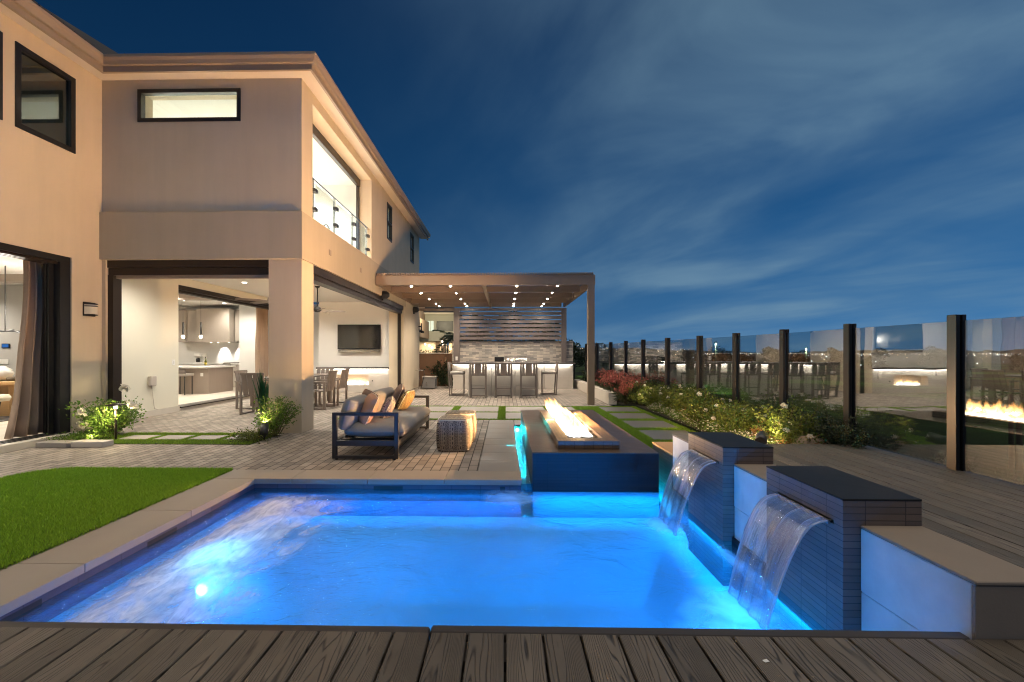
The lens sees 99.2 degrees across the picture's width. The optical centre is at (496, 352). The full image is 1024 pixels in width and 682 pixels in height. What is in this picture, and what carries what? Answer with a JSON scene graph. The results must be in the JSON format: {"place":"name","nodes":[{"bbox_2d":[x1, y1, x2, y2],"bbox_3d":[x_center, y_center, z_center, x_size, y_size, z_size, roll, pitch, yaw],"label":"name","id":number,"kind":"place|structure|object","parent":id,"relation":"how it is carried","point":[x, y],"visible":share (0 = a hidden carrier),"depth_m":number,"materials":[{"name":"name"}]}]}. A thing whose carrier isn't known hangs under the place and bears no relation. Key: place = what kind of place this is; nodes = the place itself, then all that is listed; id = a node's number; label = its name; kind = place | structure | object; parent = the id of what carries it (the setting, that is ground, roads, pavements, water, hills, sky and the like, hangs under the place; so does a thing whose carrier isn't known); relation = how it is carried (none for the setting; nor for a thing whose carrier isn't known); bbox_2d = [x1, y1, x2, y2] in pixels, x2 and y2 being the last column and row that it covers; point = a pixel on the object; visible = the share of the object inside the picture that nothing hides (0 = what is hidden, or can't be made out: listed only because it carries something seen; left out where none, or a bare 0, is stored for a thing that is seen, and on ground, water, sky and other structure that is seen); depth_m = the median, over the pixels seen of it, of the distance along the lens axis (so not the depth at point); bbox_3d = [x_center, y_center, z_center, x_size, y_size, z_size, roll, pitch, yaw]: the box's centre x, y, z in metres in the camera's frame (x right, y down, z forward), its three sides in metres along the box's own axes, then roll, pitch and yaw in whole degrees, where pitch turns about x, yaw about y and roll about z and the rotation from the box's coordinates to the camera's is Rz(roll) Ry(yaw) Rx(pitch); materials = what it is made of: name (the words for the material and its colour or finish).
{"place":"outdoors","nodes":[
{"label":"outdoors","id":0,"kind":"place"},
{"bbox_2d":[0,366,13,380],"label":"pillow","id":1,"kind":"object","parent":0,"point":[5,372],"visible":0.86,"depth_m":8.30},
{"bbox_2d":[178,365,235,393],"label":"kitchen island","id":2,"kind":"structure","parent":0,"point":[208,379],"depth_m":12.98,"materials":[{"name":"stone"}]},
{"bbox_2d":[0,386,610,570],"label":"patio paving","id":3,"kind":"structure","parent":0,"point":[310,449],"depth_m":5.85,"materials":[{"name":"stone"}]},
{"bbox_2d":[36,439,113,447],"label":"edging stones","id":4,"kind":"object","parent":3,"relation":"on","point":[72,443],"visible":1,"depth_m":5.97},
{"bbox_2d":[41,428,123,441],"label":"ground cover","id":5,"kind":"object","parent":3,"relation":"on","point":[92,435],"visible":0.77,"depth_m":6.38,"materials":[{"name":"green plant"}]},
{"bbox_2d":[58,384,147,436],"bbox_3d":[-5.984,0.891,6.673,0.980,0.822,1.078,0,0,-36],"label":"corner rose bush","id":6,"kind":"object","parent":3,"relation":"on","point":[100,417],"visible":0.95,"depth_m":6.57,"materials":[{"name":"green plant"}]},
{"bbox_2d":[0,465,233,570],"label":"lawn","id":7,"kind":"structure","parent":3,"relation":"on","point":[79,516],"depth_m":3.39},
{"bbox_2d":[0,0,430,453],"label":"house","id":8,"kind":"structure","parent":3,"relation":"on","point":[143,196],"depth_m":7.09,"materials":[{"name":"paint"}]},
{"bbox_2d":[0,31,2,119],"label":"window","id":9,"kind":"structure","parent":8,"relation":"in","point":[1,33],"depth_m":5.69,"materials":[{"name":"black glass"}]},
{"bbox_2d":[0,416,8,421],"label":"rug","id":10,"kind":"object","parent":8,"relation":"on","point":[4,418],"depth_m":7.98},
{"bbox_2d":[0,381,14,415],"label":"dining table","id":11,"kind":"object","parent":10,"relation":"on","point":[6,387],"visible":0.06,"depth_m":8.29,"materials":[{"name":"brown wood"}]},
{"bbox_2d":[4,260,42,438],"bbox_3d":[-6.889,-0.101,6.662,0.227,2.623,1.125,0,0,1],"label":"curtain","id":12,"kind":"object","parent":8,"relation":"hanging from","point":[26,416],"visible":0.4,"depth_m":6.40,"materials":[{"name":"fabric"}]},
{"bbox_2d":[15,41,75,153],"bbox_3d":[-6.506,-3.625,6.271,0.090,1.150,0.820,0,0,1],"label":"window","id":13,"kind":"structure","parent":8,"relation":"in","point":[70,82],"depth_m":6.34,"materials":[{"name":"black glass"}]},
{"bbox_2d":[83,302,97,316],"bbox_3d":[-6.398,-0.690,6.899,0.131,0.220,0.200,0,0,1],"label":"wall sconce","id":14,"kind":"object","parent":8,"relation":"attached to","point":[90,309],"depth_m":6.84,"materials":[{"name":"brown metal"}]},
{"bbox_2d":[137,88,240,121],"bbox_3d":[-5.008,-4.035,7.132,1.700,0.530,0.090,0,0,1],"label":"window","id":15,"kind":"structure","parent":8,"relation":"in","point":[141,93],"depth_m":7.09,"materials":[{"name":"black glass"}]},
{"bbox_2d":[178,309,238,386],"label":"kitchen cabinets","id":16,"kind":"object","parent":8,"relation":"on","point":[217,343],"visible":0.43,"depth_m":15.67,"materials":[{"name":"wood"}]},
{"bbox_2d":[255,308,268,386],"bbox_3d":[-7.504,-0.161,13.938,0.181,2.742,0.870,0,0,1],"label":"curtain","id":17,"kind":"object","parent":8,"relation":"hanging from","point":[261,353],"visible":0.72,"depth_m":13.90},
{"bbox_2d":[338,325,380,351],"bbox_3d":[-4.570,-0.485,14.534,1.440,0.910,0.120,0,0,1],"label":"television","id":18,"kind":"object","parent":8,"relation":"attached to","point":[359,336],"visible":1,"depth_m":14.48,"materials":[{"name":"metal"}]},
{"bbox_2d":[387,202,391,242],"bbox_3d":[-3.082,-3.710,12.424,0.090,1.020,0.520,0,0,1],"label":"window","id":19,"kind":"structure","parent":8,"relation":"in","point":[389,223],"depth_m":12.64,"materials":[{"name":"black glass"}]},
{"bbox_2d":[234,370,268,408],"bbox_3d":[-5.775,0.857,10.318,0.601,0.886,0.630,0,0,1],"label":"patio chair","id":20,"kind":"object","parent":3,"relation":"on","point":[238,381],"visible":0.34,"depth_m":10.05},
{"bbox_2d":[239,373,268,414],"bbox_3d":[-5.065,0.857,9.323,0.630,0.886,0.601,0,0,1],"label":"patio chair","id":21,"kind":"object","parent":3,"relation":"on","point":[245,385],"visible":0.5,"depth_m":9.09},
{"bbox_2d":[222,424,289,444],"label":"ground cover","id":22,"kind":"object","parent":3,"relation":"on","point":[249,435],"visible":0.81,"depth_m":6.37,"materials":[{"name":"green plant"}]},
{"bbox_2d":[251,373,268,428],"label":"potted reed","id":23,"kind":"object","parent":3,"relation":"on","point":[263,390],"visible":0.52,"depth_m":7.19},
{"bbox_2d":[251,394,300,436],"bbox_3d":[-3.412,0.960,6.725,0.781,0.685,0.644,0,0,-17],"label":"shrub","id":24,"kind":"object","parent":3,"relation":"on","point":[273,420],"visible":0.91,"depth_m":6.73,"materials":[{"name":"green plant"}]},
{"bbox_2d":[314,367,333,400],"bbox_3d":[-4.859,0.857,12.080,0.630,0.886,0.601,0,0,1],"label":"patio chair","id":25,"kind":"object","parent":3,"relation":"on","point":[322,370],"visible":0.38,"depth_m":12.33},
{"bbox_2d":[314,370,337,409],"bbox_3d":[-4.115,0.857,10.234,0.601,0.886,0.630,0,0,1],"label":"patio chair","id":26,"kind":"object","parent":3,"relation":"on","point":[330,381],"visible":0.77,"depth_m":10.22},
{"bbox_2d":[318,369,349,405],"bbox_3d":[-4.099,0.857,11.034,0.601,0.886,0.630,0,0,1],"label":"patio chair","id":27,"kind":"object","parent":3,"relation":"on","point":[343,379],"visible":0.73,"depth_m":10.92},
{"bbox_2d":[316,367,388,391],"bbox_3d":[-4.718,0.885,14.417,2.390,0.830,0.360,0,0,1],"label":"linear fireplace","id":28,"kind":"object","parent":3,"relation":"on","point":[360,379],"visible":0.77,"depth_m":14.29,"materials":[{"name":"white stone"}]},
{"bbox_2d":[332,387,430,459],"bbox_3d":[-1.538,0.935,6.352,0.870,0.731,2.160,0,0,1],"label":"outdoor sofa","id":29,"kind":"object","parent":3,"relation":"on","point":[401,426],"visible":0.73,"depth_m":5.39,"materials":[{"name":"fabric"}]},
{"bbox_2d":[358,393,378,424],"bbox_3d":[-1.667,0.735,5.654,0.244,0.401,0.432,0,0,-26],"label":"throw pillow","id":30,"kind":"object","parent":29,"relation":"on","point":[371,403],"visible":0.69,"depth_m":5.50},
{"bbox_2d":[380,396,395,417],"bbox_3d":[-1.500,0.765,6.011,0.212,0.318,0.347,0,0,-13],"label":"throw pillow","id":31,"kind":"object","parent":29,"relation":"on","point":[388,405],"visible":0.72,"depth_m":5.87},
{"bbox_2d":[392,383,404,408],"bbox_3d":[-1.581,0.700,6.953,0.278,0.418,0.400,0,0,1],"label":"throw pillow","id":32,"kind":"object","parent":29,"relation":"on","point":[398,392],"visible":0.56,"depth_m":6.79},
{"bbox_2d":[397,390,414,409],"bbox_3d":[-1.395,0.730,6.749,0.238,0.294,0.339,0,0,1],"label":"throw pillow","id":33,"kind":"object","parent":29,"relation":"on","point":[406,399],"visible":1,"depth_m":6.62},
{"bbox_2d":[57,431,766,630],"bbox_3d":[-0.407,1.875,4.659,5.000,1.050,6.700,0,0,1],"label":"pool basin","id":34,"kind":"object","parent":3,"relation":"in","point":[605,564],"visible":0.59,"depth_m":3.94,"materials":[{"name":"liquid"}]},
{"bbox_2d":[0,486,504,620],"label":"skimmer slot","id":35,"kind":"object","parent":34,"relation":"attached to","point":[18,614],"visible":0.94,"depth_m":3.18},
{"bbox_2d":[0,484,520,621],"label":"waterline tile","id":36,"kind":"object","parent":34,"relation":"attached to","point":[487,492],"visible":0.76,"depth_m":4.05,"materials":[{"name":"tile"}]},
{"bbox_2d":[0,470,521,616],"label":"pool coping","id":37,"kind":"object","parent":34,"relation":"on","point":[27,581],"visible":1,"depth_m":3.47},
{"bbox_2d":[14,488,763,623],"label":"pool water","id":38,"kind":"structure","parent":34,"relation":"in","point":[209,550],"depth_m":2.98,"materials":[{"name":"liquid"}]},
{"bbox_2d":[521,402,658,492],"bbox_3d":[1.042,1.051,6.095,1.284,0.733,3.334,0,0,1],"label":"fire feature","id":39,"kind":"object","parent":34,"relation":"on","point":[579,450],"visible":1,"depth_m":4.44,"materials":[{"name":"tile"}]},
{"bbox_2d":[658,432,773,585],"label":"waterfall tower","id":40,"kind":"structure","parent":34,"relation":"on","point":[714,458],"depth_m":3.40,"materials":[{"name":"tile"}]},
{"bbox_2d":[728,466,921,630],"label":"waterfall tower","id":41,"kind":"structure","parent":34,"relation":"on","point":[818,517],"depth_m":2.27,"materials":[{"name":"tile"}]},
{"bbox_2d":[652,434,1023,641],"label":"feature wall","id":42,"kind":"structure","parent":34,"relation":"on","point":[917,578],"depth_m":1.90,"materials":[{"name":"stone"}]},
{"bbox_2d":[422,376,437,387],"bbox_3d":[-2.410,1.060,15.755,0.490,0.420,0.532,0,0,1],"label":"equipment box","id":43,"kind":"object","parent":3,"relation":"on","point":[429,381],"visible":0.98,"depth_m":15.55,"materials":[{"name":"metal"}]},
{"bbox_2d":[419,353,451,385],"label":"garden wall","id":44,"kind":"structure","parent":3,"relation":"on","point":[428,359],"depth_m":16.95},
{"bbox_2d":[424,356,451,385],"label":"climbing vine","id":45,"kind":"object","parent":44,"relation":"attached to","point":[438,372],"visible":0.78,"depth_m":16.88,"materials":[{"name":"green plant"}]},
{"bbox_2d":[436,415,472,451],"bbox_3d":[-0.562,1.079,5.912,0.464,0.442,0.464,0,0,1],"label":"pouf","id":46,"kind":"object","parent":3,"relation":"on","point":[454,433],"visible":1,"depth_m":5.69,"materials":[{"name":"wicker"}]},
{"bbox_2d":[447,362,464,395],"bbox_3d":[-1.227,0.790,13.377,0.508,1.030,0.505,0,0,1],"label":"bar stool","id":47,"kind":"object","parent":3,"relation":"on","point":[450,372],"visible":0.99,"depth_m":13.16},
{"bbox_2d":[445,410,476,442],"bbox_3d":[-0.531,1.079,6.432,0.464,0.442,0.463,0,0,1],"label":"pouf","id":48,"kind":"object","parent":3,"relation":"on","point":[465,412],"visible":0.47,"depth_m":6.28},
{"bbox_2d":[469,362,486,397],"bbox_3d":[-0.521,0.790,12.699,0.505,1.030,0.508,0,0,1],"label":"bar stool","id":49,"kind":"object","parent":3,"relation":"on","point":[477,372],"visible":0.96,"depth_m":12.47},
{"bbox_2d":[376,272,594,404],"bbox_3d":[-0.228,-0.350,13.612,5.520,3.300,5.490,0,0,1],"label":"pergola","id":50,"kind":"object","parent":3,"relation":"on","point":[554,289],"visible":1,"depth_m":13.49,"materials":[{"name":"wood"}]},
{"bbox_2d":[495,362,511,397],"bbox_3d":[0.214,0.790,12.704,0.505,1.030,0.508,0,0,1],"label":"bar stool","id":51,"kind":"object","parent":3,"relation":"on","point":[503,372],"visible":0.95,"depth_m":12.48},
{"bbox_2d":[451,341,573,387],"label":"tile wall","id":52,"kind":"structure","parent":3,"relation":"on","point":[532,351],"depth_m":16.23,"materials":[{"name":"stone"}]},
{"bbox_2d":[451,363,574,388],"bbox_3d":[0.593,0.833,15.869,4.450,0.935,0.715,0,0,1],"label":"back counter","id":53,"kind":"object","parent":3,"relation":"on","point":[565,375],"visible":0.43,"depth_m":15.59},
{"bbox_2d":[494,356,526,361],"bbox_3d":[0.517,0.247,15.847,1.160,0.234,0.492,0,0,1],"label":"grill","id":54,"kind":"object","parent":53,"relation":"on","point":[512,359],"visible":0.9,"depth_m":15.66,"materials":[{"name":"metal"}]},
{"bbox_2d":[520,362,537,397],"bbox_3d":[0.934,0.790,12.690,0.505,1.030,0.508,0,0,1],"label":"bar stool","id":55,"kind":"object","parent":3,"relation":"on","point":[528,372],"visible":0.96,"depth_m":12.46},
{"bbox_2d":[541,361,558,394],"bbox_3d":[1.666,0.790,13.589,0.508,1.030,0.505,0,0,1],"label":"bar stool","id":56,"kind":"object","parent":3,"relation":"on","point":[555,372],"visible":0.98,"depth_m":13.38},
{"bbox_2d":[574,379,616,404],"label":"planter curb","id":57,"kind":"structure","parent":3,"relation":"on","point":[603,395],"depth_m":11.99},
{"bbox_2d":[113,406,688,444],"bbox_3d":[-1.309,1.447,7.833,9.170,0.306,5.510,0,0,1],"label":"turf base","id":58,"kind":"object","parent":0,"point":[226,443],"visible":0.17,"depth_m":6.42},
{"bbox_2d":[120,435,241,439],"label":"stepping slabs","id":59,"kind":"structure","parent":58,"relation":"on","point":[180,437],"depth_m":6.61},
{"bbox_2d":[101,431,270,444],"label":"turf grass","id":60,"kind":"structure","parent":58,"relation":"on","point":[154,441],"depth_m":6.42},
{"bbox_2d":[338,405,579,419],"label":"turf grass","id":61,"kind":"structure","parent":58,"relation":"on","point":[501,409],"depth_m":9.73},
{"bbox_2d":[420,406,574,419],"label":"stepping slabs","id":62,"kind":"structure","parent":58,"relation":"on","point":[485,414],"depth_m":9.74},
{"bbox_2d":[571,406,695,448],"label":"turf grass","id":63,"kind":"structure","parent":58,"relation":"on","point":[633,431],"depth_m":8.05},
{"bbox_2d":[599,407,687,439],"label":"stepping slabs","id":64,"kind":"structure","parent":58,"relation":"on","point":[661,434],"depth_m":7.95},
{"bbox_2d":[457,362,547,395],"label":"bar island","id":65,"kind":"structure","parent":0,"point":[503,381],"depth_m":13.05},
{"bbox_2d":[35,0,1023,352],"label":"sky","id":66,"kind":"structure","parent":0,"point":[719,169],"materials":[{"name":"blue"}]},
{"bbox_2d":[447,345,695,355],"bbox_3d":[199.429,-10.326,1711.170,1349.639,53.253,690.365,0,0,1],"label":"hills","id":67,"kind":"structure","parent":0,"point":[631,351],"depth_m":1504.76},
{"bbox_2d":[617,400,781,442],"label":"flower bed soil","id":68,"kind":"structure","parent":0,"point":[647,408],"depth_m":8.82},
{"bbox_2d":[603,371,632,401],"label":"red flower clump","id":69,"kind":"object","parent":68,"relation":"on","point":[617,380],"visible":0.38,"depth_m":11.22,"materials":[{"name":"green plant"}]},
{"bbox_2d":[611,377,638,403],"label":"red flower clump","id":70,"kind":"object","parent":68,"relation":"on","point":[622,392],"visible":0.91,"depth_m":10.57,"materials":[{"name":"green plant"}]},
{"bbox_2d":[637,385,669,407],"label":"rose bush","id":71,"kind":"object","parent":68,"relation":"on","point":[647,396],"visible":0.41,"depth_m":9.27,"materials":[{"name":"green plant"}]},
{"bbox_2d":[655,387,691,410],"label":"rose bush","id":72,"kind":"object","parent":68,"relation":"on","point":[664,401],"visible":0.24,"depth_m":8.78,"materials":[{"name":"green plant"}]},
{"bbox_2d":[666,387,697,412],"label":"rose bush","id":73,"kind":"object","parent":68,"relation":"on","point":[674,404],"visible":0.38,"depth_m":8.24,"materials":[{"name":"green plant"}]},
{"bbox_2d":[673,385,728,426],"bbox_3d":[3.401,0.898,7.216,0.927,0.710,0.633,0,0,-23],"label":"rose bush","id":74,"kind":"object","parent":68,"relation":"on","point":[692,407],"visible":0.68,"depth_m":7.18,"materials":[{"name":"green plant"}]},
{"bbox_2d":[694,399,742,431],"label":"rose bush","id":75,"kind":"object","parent":68,"relation":"on","point":[708,413],"visible":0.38,"depth_m":6.78,"materials":[{"name":"green plant"}]},
{"bbox_2d":[710,399,756,434],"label":"rose bush","id":76,"kind":"object","parent":68,"relation":"on","point":[738,424],"visible":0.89,"depth_m":6.18,"materials":[{"name":"green plant"}]},
{"bbox_2d":[744,409,787,440],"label":"rose bush","id":77,"kind":"object","parent":68,"relation":"on","point":[755,420],"visible":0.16,"depth_m":6.02,"materials":[{"name":"green plant"}]},
{"bbox_2d":[745,395,823,443],"bbox_3d":[3.782,0.902,5.660,0.916,0.701,0.625,0,0,-16],"label":"rose bush","id":78,"kind":"object","parent":68,"relation":"on","point":[771,407],"visible":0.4,"depth_m":5.67,"materials":[{"name":"green plant"}]},
{"bbox_2d":[768,408,825,443],"bbox_3d":[3.632,0.965,5.220,0.706,0.574,0.578,0,0,-3],"label":"rose bush","id":79,"kind":"object","parent":68,"relation":"on","point":[789,430],"visible":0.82,"depth_m":5.23,"materials":[{"name":"green plant"}]},
{"bbox_2d":[585,314,1022,470],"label":"glass fence","id":80,"kind":"object","parent":68,"relation":"on","point":[956,392],"visible":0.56,"depth_m":5.00,"materials":[{"name":"brown metal"}]},
{"bbox_2d":[788,405,836,438],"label":"dark shrub","id":81,"kind":"object","parent":68,"relation":"on","point":[823,413],"visible":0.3,"depth_m":5.46,"materials":[{"name":"green plant"}]},
{"bbox_2d":[814,414,876,448],"bbox_3d":[3.879,0.966,4.858,0.480,0.571,0.486,0,0,22],"label":"dark shrub","id":82,"kind":"object","parent":68,"relation":"on","point":[831,436],"visible":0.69,"depth_m":4.88,"materials":[{"name":"green plant"}]},
{"bbox_2d":[573,360,1023,485],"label":"hillside ground","id":83,"kind":"structure","parent":0,"point":[902,405],"depth_m":84.81,"materials":[{"name":"plant"}]},
{"bbox_2d":[419,307,461,352],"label":"neighbour house","id":84,"kind":"structure","parent":83,"relation":"on","point":[429,340],"depth_m":52.16,"materials":[{"name":"paint"}]},
{"bbox_2d":[432,330,473,352],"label":"palm plant","id":85,"kind":"object","parent":83,"relation":"on","point":[449,338],"visible":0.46,"depth_m":24.87,"materials":[{"name":"green plant"}]},
{"bbox_2d":[461,315,495,340],"bbox_3d":[-0.817,-0.295,20.003,1.682,3.202,1.836,0,0,1],"label":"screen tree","id":86,"kind":"object","parent":83,"relation":"on","point":[478,331],"visible":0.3,"depth_m":19.86,"materials":[{"name":"green plant"}]},
{"bbox_2d":[489,307,525,340],"bbox_3d":[0.571,-0.450,21.023,2.127,3.512,1.411,0,0,-17],"label":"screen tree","id":87,"kind":"object","parent":83,"relation":"on","point":[507,327],"visible":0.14,"depth_m":20.92,"materials":[{"name":"green plant"}]},
{"bbox_2d":[0,446,1023,681],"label":"deck trim","id":88,"kind":"structure","parent":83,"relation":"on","point":[731,633],"depth_m":1.62,"materials":[{"name":"wood"}]},
{"bbox_2d":[0,444,1023,681],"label":"deck","id":89,"kind":"structure","parent":88,"relation":"on","point":[983,514],"depth_m":1.50,"materials":[{"name":"wood"}]},
{"bbox_2d":[573,342,608,369],"bbox_3d":[4.046,0.439,18.348,1.380,1.729,1.623,0,0,-31],"label":"dark tree","id":90,"kind":"object","parent":83,"relation":"on","point":[582,359],"visible":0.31,"depth_m":18.33,"materials":[{"name":"green plant"}]},
{"bbox_2d":[633,353,655,370],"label":"oak tree","id":91,"kind":"object","parent":83,"relation":"on","point":[649,357],"visible":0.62,"depth_m":140.89,"materials":[{"name":"green plant"}]},
{"bbox_2d":[651,355,673,380],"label":"oak tree","id":92,"kind":"object","parent":83,"relation":"on","point":[659,362],"visible":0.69,"depth_m":130.23,"materials":[{"name":"green plant"}]},
{"bbox_2d":[671,349,694,379],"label":"oak tree","id":93,"kind":"object","parent":83,"relation":"on","point":[680,359],"visible":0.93,"depth_m":136.73,"materials":[{"name":"green plant"}]},
{"bbox_2d":[707,344,731,377],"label":"oak tree","id":94,"kind":"object","parent":83,"relation":"on","point":[721,354],"visible":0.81,"depth_m":145.95,"materials":[{"name":"green plant"}]},
{"bbox_2d":[740,352,760,380],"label":"oak tree","id":95,"kind":"object","parent":83,"relation":"on","point":[745,361],"visible":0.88,"depth_m":129.59,"materials":[{"name":"green plant"}]},
{"bbox_2d":[759,346,778,377],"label":"oak tree","id":96,"kind":"object","parent":83,"relation":"on","point":[772,354],"visible":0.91,"depth_m":144.59,"materials":[{"name":"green plant"}]},
{"bbox_2d":[789,349,815,377],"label":"oak tree","id":97,"kind":"object","parent":83,"relation":"on","point":[802,358],"visible":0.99,"depth_m":146.66,"materials":[{"name":"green plant"}]},
{"bbox_2d":[823,347,842,375],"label":"oak tree","id":98,"kind":"object","parent":83,"relation":"on","point":[836,357],"visible":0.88,"depth_m":156.92,"materials":[{"name":"green plant"}]},
{"bbox_2d":[829,426,901,454],"bbox_3d":[4.592,1.238,5.467,0.737,0.620,0.861,0,0,30],"label":"slope shrub","id":99,"kind":"object","parent":83,"relation":"on","point":[880,447],"visible":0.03,"depth_m":5.27,"materials":[{"name":"green plant"}]},
{"bbox_2d":[864,347,889,378],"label":"oak tree","id":100,"kind":"object","parent":83,"relation":"on","point":[877,357],"visible":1,"depth_m":141.92,"materials":[{"name":"green plant"}]},
{"bbox_2d":[916,345,946,375],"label":"oak tree","id":101,"kind":"object","parent":83,"relation":"on","point":[935,356],"visible":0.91,"depth_m":161.93,"materials":[{"name":"green plant"}]},
{"bbox_2d":[904,450,978,472],"bbox_3d":[4.504,1.269,4.464,0.663,0.558,0.775,0,0,39],"label":"slope shrub","id":102,"kind":"object","parent":83,"relation":"on","point":[939,460],"visible":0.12,"depth_m":4.41,"materials":[{"name":"green plant"}]},
{"bbox_2d":[966,386,1023,483],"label":"palm tree","id":103,"kind":"object","parent":83,"relation":"on","point":[1011,443],"visible":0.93,"depth_m":23.88,"materials":[{"name":"green plant"}]},
{"bbox_2d":[970,400,1023,485],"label":"palm tree","id":104,"kind":"object","parent":83,"relation":"on","point":[1019,449],"visible":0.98,"depth_m":22.41,"materials":[{"name":"green plant"}]},
{"bbox_2d":[994,467,1023,484],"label":"slope shrub","id":105,"kind":"object","parent":83,"relation":"on","point":[1008,479],"visible":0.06,"depth_m":3.97,"materials":[{"name":"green plant"}]},
{"bbox_2d":[1008,353,1023,379],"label":"oak tree","id":106,"kind":"object","parent":83,"relation":"on","point":[1018,358],"visible":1,"depth_m":134.07,"materials":[{"name":"green plant"}]},
{"bbox_2d":[576,354,1023,363],"bbox_3d":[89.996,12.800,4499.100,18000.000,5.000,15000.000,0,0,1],"label":"valley plain","id":107,"kind":"structure","parent":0,"point":[989,358],"depth_m":976.48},
{"bbox_2d":[671,349,1023,353],"bbox_3d":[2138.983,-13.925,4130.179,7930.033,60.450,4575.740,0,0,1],"label":"hills","id":108,"kind":"structure","parent":0,"point":[897,351],"depth_m":3917.99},
{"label":"border base","id":109,"kind":"structure","parent":0,"visible":0},
{"bbox_2d":[478,420,520,470],"bbox_3d":[0.832,1.329,6.580,1.996,0.060,3.626,0,0,1],"label":"slab border","id":110,"kind":"object","parent":109,"relation":"on","point":[499,452],"visible":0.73,"depth_m":5.91,"materials":[{"name":"concrete"}]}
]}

